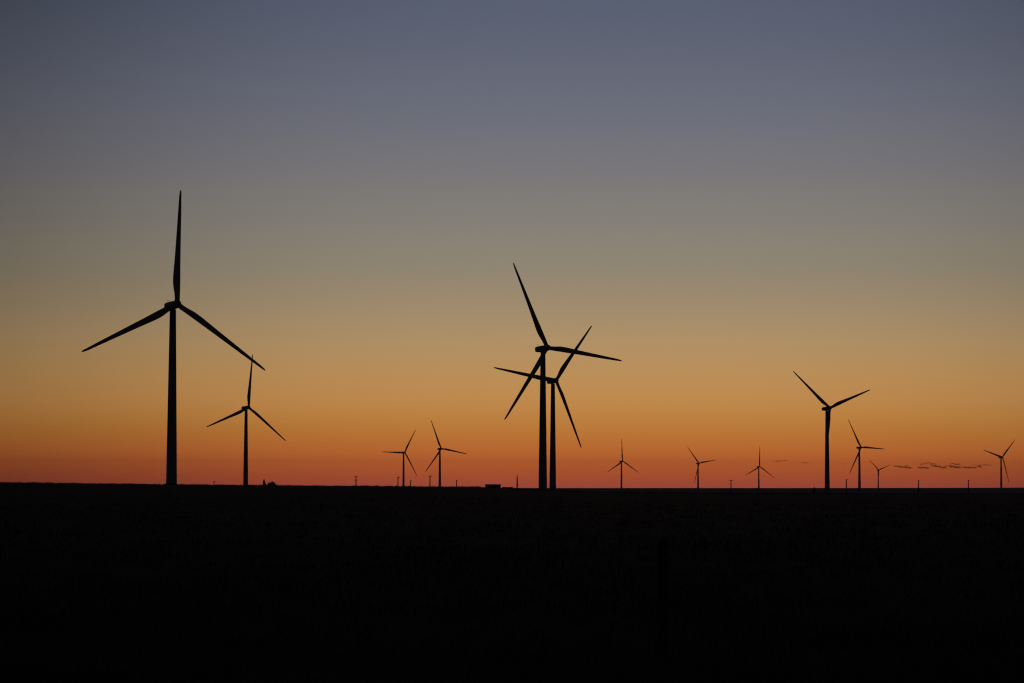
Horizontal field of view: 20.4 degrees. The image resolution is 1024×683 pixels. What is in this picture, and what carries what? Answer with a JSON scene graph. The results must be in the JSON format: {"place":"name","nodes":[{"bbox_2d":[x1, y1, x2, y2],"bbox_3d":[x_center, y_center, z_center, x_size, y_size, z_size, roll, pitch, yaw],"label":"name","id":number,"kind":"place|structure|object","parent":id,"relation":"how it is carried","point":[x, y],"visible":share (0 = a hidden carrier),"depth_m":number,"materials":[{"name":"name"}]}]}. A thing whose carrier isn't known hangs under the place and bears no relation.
{"place":"outdoors","nodes":[
{"label":"outdoors","id":0,"kind":"place"},
{"bbox_2d":[0,482,1023,682],"bbox_3d":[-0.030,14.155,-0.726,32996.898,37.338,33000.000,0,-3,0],"label":"ground","id":1,"kind":"structure","parent":0,"point":[143,491],"depth_m":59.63,"materials":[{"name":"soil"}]},
{"bbox_2d":[82,190,264,483],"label":"wind turbine","id":2,"kind":"object","parent":1,"relation":"on","point":[171,460],"visible":0.98,"depth_m":1241.25,"materials":[{"name":"paint"}]},
{"bbox_2d":[207,354,285,484],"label":"wind turbine","id":3,"kind":"object","parent":1,"relation":"on","point":[245,468],"visible":0.95,"depth_m":2658.69,"materials":[{"name":"paint"}]},
{"bbox_2d":[388,431,416,485],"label":"wind turbine","id":4,"kind":"object","parent":1,"relation":"on","point":[403,481],"visible":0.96,"depth_m":5347.31,"materials":[{"name":"paint"}]},
{"bbox_2d":[425,421,465,486],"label":"wind turbine","id":5,"kind":"object","parent":1,"relation":"on","point":[439,449],"visible":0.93,"depth_m":4724.36,"materials":[{"name":"paint"}]},
{"bbox_2d":[485,484,500,486],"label":"barn","id":6,"kind":"structure","parent":1,"relation":"on","point":[492,485],"depth_m":1646.44,"materials":[{"name":"black"}]},
{"bbox_2d":[494,326,591,490],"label":"wind turbine","id":7,"kind":"object","parent":1,"relation":"on","point":[551,381],"visible":0.95,"depth_m":1983.86,"materials":[{"name":"paint"}]},
{"bbox_2d":[504,263,621,489],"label":"wind turbine","id":8,"kind":"object","parent":1,"relation":"on","point":[543,350],"visible":0.94,"depth_m":1572.21,"materials":[{"name":"paint"}]},
{"bbox_2d":[608,440,638,491],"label":"wind turbine","id":9,"kind":"object","parent":1,"relation":"on","point":[621,469],"visible":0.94,"depth_m":6377.50,"materials":[{"name":"paint"}]},
{"bbox_2d":[688,448,713,492],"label":"wind turbine","id":10,"kind":"object","parent":1,"relation":"on","point":[697,472],"visible":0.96,"depth_m":6707.81,"materials":[{"name":"paint"}]},
{"bbox_2d":[746,448,773,492],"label":"wind turbine","id":11,"kind":"object","parent":1,"relation":"on","point":[758,472],"visible":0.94,"depth_m":7076.33,"materials":[{"name":"paint"}]},
{"bbox_2d":[793,371,869,492],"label":"wind turbine","id":12,"kind":"object","parent":1,"relation":"on","point":[827,429],"visible":0.96,"depth_m":2556.79,"materials":[{"name":"paint"}]},
{"bbox_2d":[848,419,882,492],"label":"wind turbine","id":13,"kind":"object","parent":1,"relation":"on","point":[859,472],"visible":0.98,"depth_m":4586.95,"materials":[{"name":"paint"}]},
{"bbox_2d":[871,462,888,492],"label":"wind turbine","id":14,"kind":"object","parent":1,"relation":"on","point":[878,475],"visible":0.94,"depth_m":9355.27,"materials":[{"name":"paint"}]},
{"bbox_2d":[984,440,1014,493],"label":"wind turbine","id":15,"kind":"object","parent":1,"relation":"on","point":[1000,457],"visible":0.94,"depth_m":5577.46,"materials":[{"name":"paint"}]},
{"bbox_2d":[0,0,1023,487],"label":"sky","id":16,"kind":"structure","parent":0,"point":[734,198],"materials":[{"name":"orange"}]}
]}

